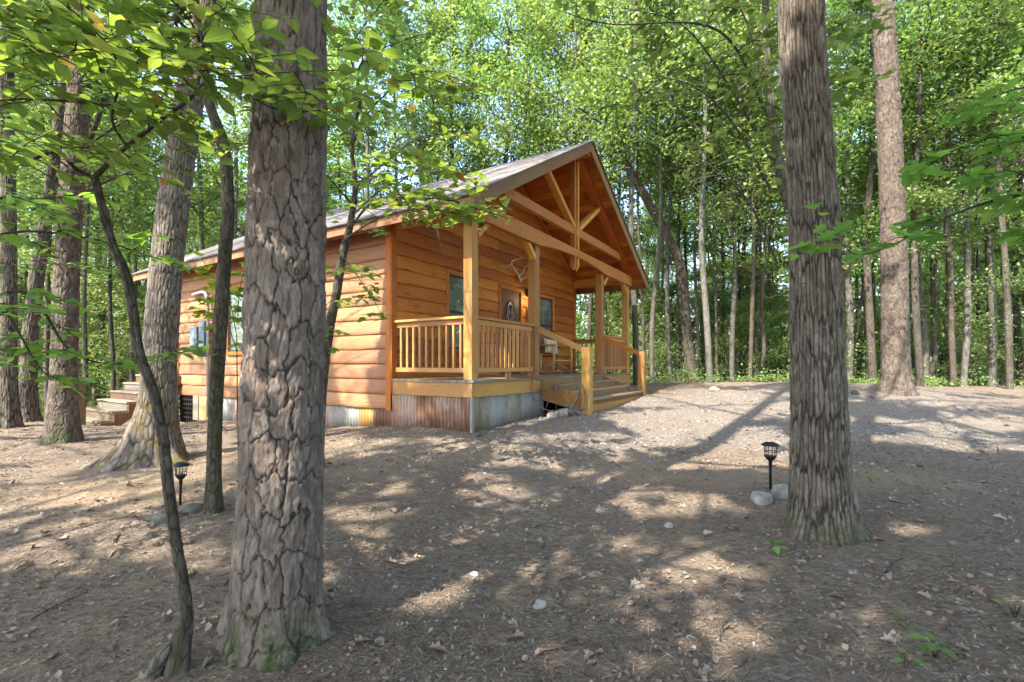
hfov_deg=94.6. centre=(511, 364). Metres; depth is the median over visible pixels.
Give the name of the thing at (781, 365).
shrub
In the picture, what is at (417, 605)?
stick
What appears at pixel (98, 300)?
understory tree
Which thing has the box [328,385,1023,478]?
loose gravel
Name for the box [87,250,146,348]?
understory tree
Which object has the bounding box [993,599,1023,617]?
seedling
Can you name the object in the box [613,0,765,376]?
forest tree
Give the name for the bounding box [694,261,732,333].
understory tree
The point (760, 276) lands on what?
forest tree
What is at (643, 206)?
forest tree
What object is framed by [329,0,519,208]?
forest tree
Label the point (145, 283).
forest tree
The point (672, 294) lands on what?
understory tree
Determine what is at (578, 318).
shrub
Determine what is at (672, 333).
shrub
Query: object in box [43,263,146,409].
understory tree
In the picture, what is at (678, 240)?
forest tree
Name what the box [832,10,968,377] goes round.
forest tree
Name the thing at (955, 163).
forest tree
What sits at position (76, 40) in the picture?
crooked sapling
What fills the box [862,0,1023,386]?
forest tree
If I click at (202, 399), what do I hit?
crawl door
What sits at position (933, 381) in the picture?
undergrowth
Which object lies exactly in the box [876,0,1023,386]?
forest tree
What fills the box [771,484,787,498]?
rock
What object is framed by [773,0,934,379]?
forest tree
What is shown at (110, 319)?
forest tree
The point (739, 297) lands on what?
forest tree
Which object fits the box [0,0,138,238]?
forest tree
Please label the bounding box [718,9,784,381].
forest tree
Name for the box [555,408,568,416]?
rock
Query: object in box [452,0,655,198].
forest tree
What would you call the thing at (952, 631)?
stick
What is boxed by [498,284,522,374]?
door
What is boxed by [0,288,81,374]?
understory tree
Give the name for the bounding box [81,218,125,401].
forest tree
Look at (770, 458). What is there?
path lantern
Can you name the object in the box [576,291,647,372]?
understory tree
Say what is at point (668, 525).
stone
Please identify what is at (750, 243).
forest tree
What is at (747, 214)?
forest tree
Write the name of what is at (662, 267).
forest tree
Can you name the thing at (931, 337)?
understory tree
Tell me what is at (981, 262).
forest tree
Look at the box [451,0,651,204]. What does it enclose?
forest tree
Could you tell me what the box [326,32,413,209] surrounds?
forest tree
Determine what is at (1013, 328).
shrub
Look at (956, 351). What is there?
shrub
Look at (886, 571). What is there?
stick
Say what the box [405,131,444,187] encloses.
forest tree
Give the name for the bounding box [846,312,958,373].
shrub
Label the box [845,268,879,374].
understory tree
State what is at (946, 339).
forest tree
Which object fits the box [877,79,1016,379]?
forest tree
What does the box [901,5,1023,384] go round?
forest tree
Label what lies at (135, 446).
oak tree
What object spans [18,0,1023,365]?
sky
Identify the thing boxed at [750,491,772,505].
rock
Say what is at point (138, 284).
forest tree
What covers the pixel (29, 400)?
oak tree
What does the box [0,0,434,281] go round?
hickory tree
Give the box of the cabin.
[131,140,648,432]
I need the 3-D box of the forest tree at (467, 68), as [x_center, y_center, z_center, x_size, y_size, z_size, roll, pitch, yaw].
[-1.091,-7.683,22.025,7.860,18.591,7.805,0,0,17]
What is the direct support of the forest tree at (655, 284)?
on the ground
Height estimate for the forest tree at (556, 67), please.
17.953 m
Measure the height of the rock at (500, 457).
0.039 m
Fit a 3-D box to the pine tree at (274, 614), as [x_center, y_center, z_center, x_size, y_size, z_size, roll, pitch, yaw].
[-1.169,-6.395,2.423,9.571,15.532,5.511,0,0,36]
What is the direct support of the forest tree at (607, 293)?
on the ground
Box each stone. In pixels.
[375,636,384,642]
[470,571,478,576]
[533,599,546,608]
[663,522,672,527]
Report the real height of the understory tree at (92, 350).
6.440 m
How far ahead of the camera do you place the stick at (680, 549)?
3.11 m
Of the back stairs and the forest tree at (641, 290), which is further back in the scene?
the forest tree at (641, 290)
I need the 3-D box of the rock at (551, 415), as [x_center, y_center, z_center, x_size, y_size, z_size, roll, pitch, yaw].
[0.635,0.803,7.441,0.175,0.104,0.221,0,0,24]
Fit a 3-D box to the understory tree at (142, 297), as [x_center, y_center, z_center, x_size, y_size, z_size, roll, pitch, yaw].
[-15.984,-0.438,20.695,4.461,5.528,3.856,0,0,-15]
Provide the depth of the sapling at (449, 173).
4.29 m
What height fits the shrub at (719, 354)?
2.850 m
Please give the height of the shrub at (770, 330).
3.284 m
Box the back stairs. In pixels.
[78,374,180,425]
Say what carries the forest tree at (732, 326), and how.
on the ground
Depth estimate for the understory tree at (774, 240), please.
21.34 m
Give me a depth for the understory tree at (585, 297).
21.46 m
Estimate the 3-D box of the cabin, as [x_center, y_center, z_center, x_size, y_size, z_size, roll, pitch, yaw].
[-2.616,-1.481,11.616,10.922,5.602,7.588,0,0,32]
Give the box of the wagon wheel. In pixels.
[531,364,576,411]
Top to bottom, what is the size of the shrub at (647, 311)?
4.070 m
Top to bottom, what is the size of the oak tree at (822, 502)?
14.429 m
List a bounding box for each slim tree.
[12,0,463,515]
[521,36,699,382]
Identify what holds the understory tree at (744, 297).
on the ground
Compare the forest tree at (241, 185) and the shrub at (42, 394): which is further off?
the forest tree at (241, 185)
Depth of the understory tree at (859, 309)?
14.59 m
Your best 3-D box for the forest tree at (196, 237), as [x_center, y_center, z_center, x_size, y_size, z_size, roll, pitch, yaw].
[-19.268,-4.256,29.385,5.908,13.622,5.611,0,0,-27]
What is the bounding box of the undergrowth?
[39,363,1023,418]
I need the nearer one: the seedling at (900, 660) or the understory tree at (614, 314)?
the seedling at (900, 660)
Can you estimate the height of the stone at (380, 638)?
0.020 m
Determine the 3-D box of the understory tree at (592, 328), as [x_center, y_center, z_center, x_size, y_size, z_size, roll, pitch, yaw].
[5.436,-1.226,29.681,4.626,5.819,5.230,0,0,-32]
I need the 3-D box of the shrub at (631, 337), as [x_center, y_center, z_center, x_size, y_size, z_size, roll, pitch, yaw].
[3.950,-0.290,15.278,2.774,2.406,2.688,0,0,-18]
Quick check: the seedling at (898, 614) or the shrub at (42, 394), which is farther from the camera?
the shrub at (42, 394)
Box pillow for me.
[544,338,557,353]
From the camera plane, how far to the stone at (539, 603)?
2.43 m
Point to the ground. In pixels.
(962, 406)
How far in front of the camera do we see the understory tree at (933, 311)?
13.61 m
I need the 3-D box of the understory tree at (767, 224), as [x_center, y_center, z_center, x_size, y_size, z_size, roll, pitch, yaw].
[8.336,-3.389,14.126,7.682,8.861,7.197,0,0,-38]
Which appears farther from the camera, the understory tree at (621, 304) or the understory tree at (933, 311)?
the understory tree at (621, 304)
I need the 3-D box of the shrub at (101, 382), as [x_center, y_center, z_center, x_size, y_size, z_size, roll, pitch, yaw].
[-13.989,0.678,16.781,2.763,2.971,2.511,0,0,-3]
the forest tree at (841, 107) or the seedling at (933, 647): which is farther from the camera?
the forest tree at (841, 107)
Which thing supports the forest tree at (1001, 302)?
on the ground
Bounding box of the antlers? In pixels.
[502,258,527,281]
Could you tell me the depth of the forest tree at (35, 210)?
18.96 m
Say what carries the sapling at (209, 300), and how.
on the ground
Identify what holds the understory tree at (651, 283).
on the ground
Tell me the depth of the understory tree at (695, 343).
28.42 m
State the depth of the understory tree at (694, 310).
30.05 m
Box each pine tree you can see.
[39,0,94,444]
[210,0,335,673]
[833,0,919,396]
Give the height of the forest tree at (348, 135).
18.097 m
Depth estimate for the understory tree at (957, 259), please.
25.69 m
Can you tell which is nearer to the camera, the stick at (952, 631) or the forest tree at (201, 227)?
the stick at (952, 631)
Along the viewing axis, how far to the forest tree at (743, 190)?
19.97 m
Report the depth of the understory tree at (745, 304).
16.34 m
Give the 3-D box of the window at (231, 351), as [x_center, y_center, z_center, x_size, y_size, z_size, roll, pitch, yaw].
[-5.434,-0.880,9.426,0.940,1.380,0.060,0,0,32]
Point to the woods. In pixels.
(783, 281)
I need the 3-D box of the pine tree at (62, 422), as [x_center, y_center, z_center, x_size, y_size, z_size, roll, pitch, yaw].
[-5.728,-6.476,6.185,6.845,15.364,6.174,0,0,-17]
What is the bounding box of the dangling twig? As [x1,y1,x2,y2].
[436,213,448,260]
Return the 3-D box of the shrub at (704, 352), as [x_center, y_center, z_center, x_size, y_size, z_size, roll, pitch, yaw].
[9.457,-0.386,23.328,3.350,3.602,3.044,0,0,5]
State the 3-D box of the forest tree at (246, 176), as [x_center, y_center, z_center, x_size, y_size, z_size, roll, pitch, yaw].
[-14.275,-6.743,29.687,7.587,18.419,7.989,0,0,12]
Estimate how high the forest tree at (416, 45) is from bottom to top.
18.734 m
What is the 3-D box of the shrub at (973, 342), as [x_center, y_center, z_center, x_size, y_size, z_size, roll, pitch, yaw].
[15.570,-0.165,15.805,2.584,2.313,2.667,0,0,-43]
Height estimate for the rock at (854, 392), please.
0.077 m
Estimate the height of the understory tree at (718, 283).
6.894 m
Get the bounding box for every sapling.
[0,0,456,680]
[0,188,218,402]
[187,251,244,477]
[324,0,512,463]
[786,76,1023,262]
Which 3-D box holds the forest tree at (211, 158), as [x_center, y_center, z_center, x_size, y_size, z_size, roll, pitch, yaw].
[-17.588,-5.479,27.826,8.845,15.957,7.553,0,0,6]
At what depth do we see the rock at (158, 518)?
3.33 m
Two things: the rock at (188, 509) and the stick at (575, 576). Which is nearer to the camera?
the stick at (575, 576)
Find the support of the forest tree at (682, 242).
on the ground
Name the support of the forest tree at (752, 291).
on the ground
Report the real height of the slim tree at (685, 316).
10.463 m
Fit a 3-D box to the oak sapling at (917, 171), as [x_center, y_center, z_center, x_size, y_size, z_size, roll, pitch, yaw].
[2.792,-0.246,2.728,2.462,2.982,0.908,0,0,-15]
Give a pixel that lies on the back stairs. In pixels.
(102, 410)
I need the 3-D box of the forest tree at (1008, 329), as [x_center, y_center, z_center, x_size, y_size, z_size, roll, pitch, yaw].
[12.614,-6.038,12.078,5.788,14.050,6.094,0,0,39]
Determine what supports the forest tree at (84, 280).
on the ground
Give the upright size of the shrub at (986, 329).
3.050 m
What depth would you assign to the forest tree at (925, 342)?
14.00 m
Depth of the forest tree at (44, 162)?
16.30 m
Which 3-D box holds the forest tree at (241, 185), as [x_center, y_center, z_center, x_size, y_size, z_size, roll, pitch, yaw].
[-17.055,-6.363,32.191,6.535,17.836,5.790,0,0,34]
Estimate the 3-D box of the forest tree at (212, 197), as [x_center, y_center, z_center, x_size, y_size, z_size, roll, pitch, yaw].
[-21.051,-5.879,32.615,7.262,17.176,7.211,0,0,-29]
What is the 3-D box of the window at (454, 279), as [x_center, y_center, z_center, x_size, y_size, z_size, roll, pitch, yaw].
[-0.940,-0.940,8.610,0.065,1.470,0.820,0,0,32]
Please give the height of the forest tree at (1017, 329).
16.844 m
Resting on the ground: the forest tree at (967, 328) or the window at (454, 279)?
the forest tree at (967, 328)
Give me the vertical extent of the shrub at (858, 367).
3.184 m
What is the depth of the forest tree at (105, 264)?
20.98 m
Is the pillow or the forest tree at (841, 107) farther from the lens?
the forest tree at (841, 107)
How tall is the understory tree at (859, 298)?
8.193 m
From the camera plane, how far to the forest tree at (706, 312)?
13.37 m
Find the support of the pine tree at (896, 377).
on the ground
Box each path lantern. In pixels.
[172,462,189,504]
[761,441,779,489]
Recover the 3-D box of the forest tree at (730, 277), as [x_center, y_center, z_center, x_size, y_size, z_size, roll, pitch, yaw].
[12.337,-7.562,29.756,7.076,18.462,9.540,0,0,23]
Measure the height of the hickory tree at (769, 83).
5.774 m
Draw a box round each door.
[199,396,207,419]
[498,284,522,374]
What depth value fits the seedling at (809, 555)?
2.95 m
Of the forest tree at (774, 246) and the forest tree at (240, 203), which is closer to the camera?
the forest tree at (240, 203)
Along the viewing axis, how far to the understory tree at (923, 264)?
29.00 m
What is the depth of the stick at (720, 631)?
2.22 m
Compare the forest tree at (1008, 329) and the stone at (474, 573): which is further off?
the forest tree at (1008, 329)
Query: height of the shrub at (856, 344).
2.629 m
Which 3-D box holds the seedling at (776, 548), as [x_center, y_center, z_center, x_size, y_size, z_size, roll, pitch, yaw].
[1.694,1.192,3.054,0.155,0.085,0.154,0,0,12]
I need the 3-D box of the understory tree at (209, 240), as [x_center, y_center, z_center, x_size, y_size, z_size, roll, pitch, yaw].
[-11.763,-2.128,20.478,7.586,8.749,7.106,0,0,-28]
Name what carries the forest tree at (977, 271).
on the ground
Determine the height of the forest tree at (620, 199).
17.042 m
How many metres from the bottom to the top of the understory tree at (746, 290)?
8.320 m
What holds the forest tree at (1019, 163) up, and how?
on the ground
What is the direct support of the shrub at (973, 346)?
on the ground
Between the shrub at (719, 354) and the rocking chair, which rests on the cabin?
the rocking chair
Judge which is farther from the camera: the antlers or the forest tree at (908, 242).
the forest tree at (908, 242)
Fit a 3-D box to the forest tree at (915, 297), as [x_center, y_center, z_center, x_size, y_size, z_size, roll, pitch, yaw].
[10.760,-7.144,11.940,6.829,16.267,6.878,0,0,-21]
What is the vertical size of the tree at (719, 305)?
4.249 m
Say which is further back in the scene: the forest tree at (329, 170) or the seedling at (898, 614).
the forest tree at (329, 170)
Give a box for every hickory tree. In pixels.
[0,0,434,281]
[543,0,903,264]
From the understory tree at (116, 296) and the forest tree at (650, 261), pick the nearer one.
the understory tree at (116, 296)
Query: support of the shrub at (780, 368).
on the ground
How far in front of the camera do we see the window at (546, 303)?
11.48 m
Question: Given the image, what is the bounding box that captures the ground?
[0,366,1023,681]
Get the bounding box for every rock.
[150,510,166,524]
[180,503,202,515]
[475,432,484,436]
[492,455,510,459]
[547,412,557,418]
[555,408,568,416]
[709,386,719,390]
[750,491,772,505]
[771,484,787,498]
[850,390,858,393]
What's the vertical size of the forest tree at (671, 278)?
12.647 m
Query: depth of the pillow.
10.65 m
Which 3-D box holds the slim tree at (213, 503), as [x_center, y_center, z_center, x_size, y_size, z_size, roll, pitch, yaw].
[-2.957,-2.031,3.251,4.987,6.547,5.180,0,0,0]
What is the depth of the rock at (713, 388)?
10.31 m
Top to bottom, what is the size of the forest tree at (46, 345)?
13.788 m
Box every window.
[226,285,243,354]
[445,269,462,352]
[539,293,554,355]
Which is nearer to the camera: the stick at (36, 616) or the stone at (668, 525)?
the stick at (36, 616)
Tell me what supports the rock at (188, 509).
on the ground
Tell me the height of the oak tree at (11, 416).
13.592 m
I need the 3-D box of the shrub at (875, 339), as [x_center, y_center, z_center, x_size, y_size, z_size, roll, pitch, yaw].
[13.593,-0.844,17.563,3.425,4.053,3.769,0,0,5]
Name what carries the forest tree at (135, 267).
on the ground
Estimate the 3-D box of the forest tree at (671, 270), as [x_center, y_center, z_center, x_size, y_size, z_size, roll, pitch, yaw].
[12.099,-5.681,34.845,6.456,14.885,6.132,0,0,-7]
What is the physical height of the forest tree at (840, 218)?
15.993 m
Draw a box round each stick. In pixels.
[29,592,86,620]
[364,642,401,665]
[399,597,428,625]
[539,644,616,653]
[560,575,595,579]
[655,548,710,557]
[718,612,739,640]
[725,526,771,533]
[883,556,907,573]
[944,626,972,644]
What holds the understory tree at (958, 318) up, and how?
on the ground
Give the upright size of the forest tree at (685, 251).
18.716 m
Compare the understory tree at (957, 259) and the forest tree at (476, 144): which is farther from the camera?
the forest tree at (476, 144)
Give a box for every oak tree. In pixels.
[0,0,109,428]
[19,0,253,422]
[81,0,222,471]
[777,0,875,546]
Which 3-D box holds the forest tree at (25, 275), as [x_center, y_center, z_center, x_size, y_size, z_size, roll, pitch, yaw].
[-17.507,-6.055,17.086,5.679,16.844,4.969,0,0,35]
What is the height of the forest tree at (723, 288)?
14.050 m
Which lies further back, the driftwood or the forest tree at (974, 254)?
the forest tree at (974, 254)
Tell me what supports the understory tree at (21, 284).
on the ground
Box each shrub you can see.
[18,356,43,413]
[78,363,110,405]
[79,345,139,399]
[80,360,134,397]
[576,307,608,372]
[578,344,610,372]
[604,287,683,373]
[605,320,680,381]
[639,325,705,376]
[646,322,696,375]
[675,323,736,377]
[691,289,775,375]
[700,332,741,380]
[712,319,788,377]
[714,301,789,381]
[774,350,789,380]
[778,317,880,370]
[845,315,864,374]
[846,292,929,372]
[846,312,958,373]
[846,322,880,378]
[913,286,1023,382]
[930,312,1023,384]
[930,325,998,375]
[936,326,1022,378]
[974,306,1023,384]
[975,334,1023,378]
[978,323,1023,380]
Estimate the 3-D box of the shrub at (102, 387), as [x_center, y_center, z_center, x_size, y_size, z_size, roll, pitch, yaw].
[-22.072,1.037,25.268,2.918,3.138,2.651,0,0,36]
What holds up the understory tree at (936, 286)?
on the ground
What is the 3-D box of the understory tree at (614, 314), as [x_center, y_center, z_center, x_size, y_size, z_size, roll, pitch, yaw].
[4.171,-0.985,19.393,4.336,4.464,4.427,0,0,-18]
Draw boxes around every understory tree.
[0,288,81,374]
[17,271,44,373]
[18,270,141,377]
[19,253,143,384]
[40,318,125,387]
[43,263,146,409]
[80,298,144,381]
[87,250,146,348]
[88,294,145,386]
[139,222,244,264]
[576,220,661,314]
[576,288,675,372]
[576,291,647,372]
[579,313,611,361]
[581,270,658,334]
[593,281,726,381]
[630,280,702,379]
[657,275,727,381]
[663,119,955,381]
[675,327,728,372]
[677,295,789,380]
[689,261,738,374]
[691,259,863,381]
[691,276,731,356]
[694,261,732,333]
[700,231,852,376]
[712,278,789,376]
[718,250,787,331]
[755,149,994,353]
[842,142,1023,379]
[845,268,879,324]
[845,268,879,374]
[846,271,977,353]
[861,262,957,351]
[909,267,944,359]
[909,312,960,365]
[910,257,986,351]
[910,291,999,384]
[926,214,1023,381]
[936,240,1023,358]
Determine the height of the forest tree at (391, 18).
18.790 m
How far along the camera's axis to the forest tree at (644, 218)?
26.83 m
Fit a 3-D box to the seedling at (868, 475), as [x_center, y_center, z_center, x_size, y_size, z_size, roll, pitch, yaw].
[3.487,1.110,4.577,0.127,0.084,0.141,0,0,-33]
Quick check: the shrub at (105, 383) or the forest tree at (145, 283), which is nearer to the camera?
the shrub at (105, 383)
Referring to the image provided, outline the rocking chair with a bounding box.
[539,330,576,373]
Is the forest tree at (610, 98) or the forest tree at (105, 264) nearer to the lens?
the forest tree at (610, 98)
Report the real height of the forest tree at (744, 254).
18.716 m
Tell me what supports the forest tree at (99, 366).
on the ground
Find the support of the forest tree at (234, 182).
on the ground
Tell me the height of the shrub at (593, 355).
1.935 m
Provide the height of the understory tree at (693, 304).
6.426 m
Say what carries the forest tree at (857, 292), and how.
on the ground
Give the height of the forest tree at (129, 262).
15.374 m
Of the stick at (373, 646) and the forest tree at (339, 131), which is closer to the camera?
the stick at (373, 646)
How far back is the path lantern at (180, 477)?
3.65 m
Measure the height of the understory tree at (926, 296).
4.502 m
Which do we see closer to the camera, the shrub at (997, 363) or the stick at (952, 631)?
the stick at (952, 631)
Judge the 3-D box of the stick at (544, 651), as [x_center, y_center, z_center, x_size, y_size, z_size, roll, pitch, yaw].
[0.287,1.245,2.075,0.352,0.014,0.041,0,0,-9]
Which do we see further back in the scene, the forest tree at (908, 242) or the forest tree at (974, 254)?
the forest tree at (908, 242)
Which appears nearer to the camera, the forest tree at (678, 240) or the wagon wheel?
the wagon wheel
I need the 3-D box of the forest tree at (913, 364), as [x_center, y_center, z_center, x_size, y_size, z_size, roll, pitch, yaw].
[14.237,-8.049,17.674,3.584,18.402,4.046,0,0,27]
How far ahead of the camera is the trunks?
31.61 m
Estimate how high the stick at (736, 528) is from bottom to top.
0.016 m
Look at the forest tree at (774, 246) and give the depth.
34.53 m
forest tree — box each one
[0,0,104,373]
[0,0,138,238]
[0,0,205,418]
[0,77,105,389]
[15,32,202,407]
[15,72,103,259]
[16,66,203,408]
[17,3,147,242]
[17,22,162,406]
[21,58,214,410]
[30,85,197,379]
[42,107,158,398]
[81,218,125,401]
[92,0,206,403]
[114,159,148,329]
[119,0,337,241]
[136,3,247,250]
[140,144,243,255]
[149,159,237,249]
[185,188,218,254]
[186,0,253,254]
[188,106,350,244]
[215,144,247,245]
[219,11,393,209]
[223,0,481,210]
[238,154,331,225]
[326,0,492,195]
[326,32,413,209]
[326,135,349,210]
[328,148,362,205]
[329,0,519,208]
[361,0,522,184]
[393,0,647,175]
[403,0,563,184]
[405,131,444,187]
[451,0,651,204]
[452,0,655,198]
[459,1,641,160]
[468,117,486,170]
[520,0,725,372]
[523,0,655,346]
[529,0,762,384]
[538,0,746,382]
[564,26,687,369]
[568,0,846,381]
[585,0,715,350]
[585,0,765,381]
[599,58,709,382]
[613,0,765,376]
[613,41,712,381]
[634,18,749,381]
[634,94,777,380]
[634,179,674,378]
[634,209,669,376]
[636,190,693,368]
[641,198,710,370]
[646,0,726,277]
[651,1,867,381]
[653,0,848,381]
[656,95,788,378]
[664,0,775,381]
[667,77,784,380]
[674,107,751,321]
[690,211,779,290]
[691,7,778,367]
[696,6,782,311]
[699,0,785,381]
[709,93,786,377]
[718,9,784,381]
[721,226,783,285]
[730,193,788,293]
[740,0,1014,382]
[763,0,1023,386]
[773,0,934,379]
[773,132,865,294]
[778,48,943,379]
[780,0,1023,385]
[826,0,908,323]
[826,0,939,380]
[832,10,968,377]
[839,0,1023,386]
[840,140,982,288]
[855,1,956,383]
[855,1,1023,380]
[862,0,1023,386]
[864,0,1023,388]
[873,0,1022,385]
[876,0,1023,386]
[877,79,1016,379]
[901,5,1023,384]
[921,1,1023,384]
[921,32,1023,384]
[923,103,1023,374]
[934,8,1023,384]
[943,113,1023,380]
[995,125,1023,190]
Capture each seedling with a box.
[762,540,789,554]
[800,548,813,561]
[864,474,880,481]
[888,612,921,629]
[893,647,924,666]
[905,631,958,659]
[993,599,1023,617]
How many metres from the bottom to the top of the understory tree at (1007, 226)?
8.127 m
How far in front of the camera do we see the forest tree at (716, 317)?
15.49 m
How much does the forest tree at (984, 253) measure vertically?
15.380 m
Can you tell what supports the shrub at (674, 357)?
on the ground
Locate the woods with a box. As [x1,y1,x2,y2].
[17,166,1023,405]
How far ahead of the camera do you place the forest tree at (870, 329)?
12.11 m
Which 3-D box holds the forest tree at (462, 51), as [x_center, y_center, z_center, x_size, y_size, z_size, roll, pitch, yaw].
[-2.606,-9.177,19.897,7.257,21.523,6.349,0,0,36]
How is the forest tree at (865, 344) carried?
on the ground
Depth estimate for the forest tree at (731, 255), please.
35.58 m
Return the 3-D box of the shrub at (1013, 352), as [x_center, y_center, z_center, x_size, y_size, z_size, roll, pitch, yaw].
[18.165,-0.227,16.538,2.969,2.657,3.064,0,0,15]
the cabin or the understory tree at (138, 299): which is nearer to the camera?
the cabin
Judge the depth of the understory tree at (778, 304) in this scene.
19.84 m
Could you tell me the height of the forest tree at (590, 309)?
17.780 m
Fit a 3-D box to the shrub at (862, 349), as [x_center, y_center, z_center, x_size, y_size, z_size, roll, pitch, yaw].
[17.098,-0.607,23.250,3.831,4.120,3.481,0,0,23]
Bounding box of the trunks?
[20,187,982,398]
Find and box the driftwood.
[558,384,585,416]
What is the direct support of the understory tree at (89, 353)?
on the ground
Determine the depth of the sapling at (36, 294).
2.81 m
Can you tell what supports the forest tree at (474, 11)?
on the ground
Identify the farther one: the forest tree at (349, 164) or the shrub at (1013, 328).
the forest tree at (349, 164)
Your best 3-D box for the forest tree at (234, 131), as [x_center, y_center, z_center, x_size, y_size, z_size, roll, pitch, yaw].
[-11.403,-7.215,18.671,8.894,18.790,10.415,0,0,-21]
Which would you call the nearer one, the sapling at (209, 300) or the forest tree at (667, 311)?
the sapling at (209, 300)
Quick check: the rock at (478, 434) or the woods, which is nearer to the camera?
the rock at (478, 434)
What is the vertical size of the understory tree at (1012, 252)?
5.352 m
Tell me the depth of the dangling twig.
5.70 m

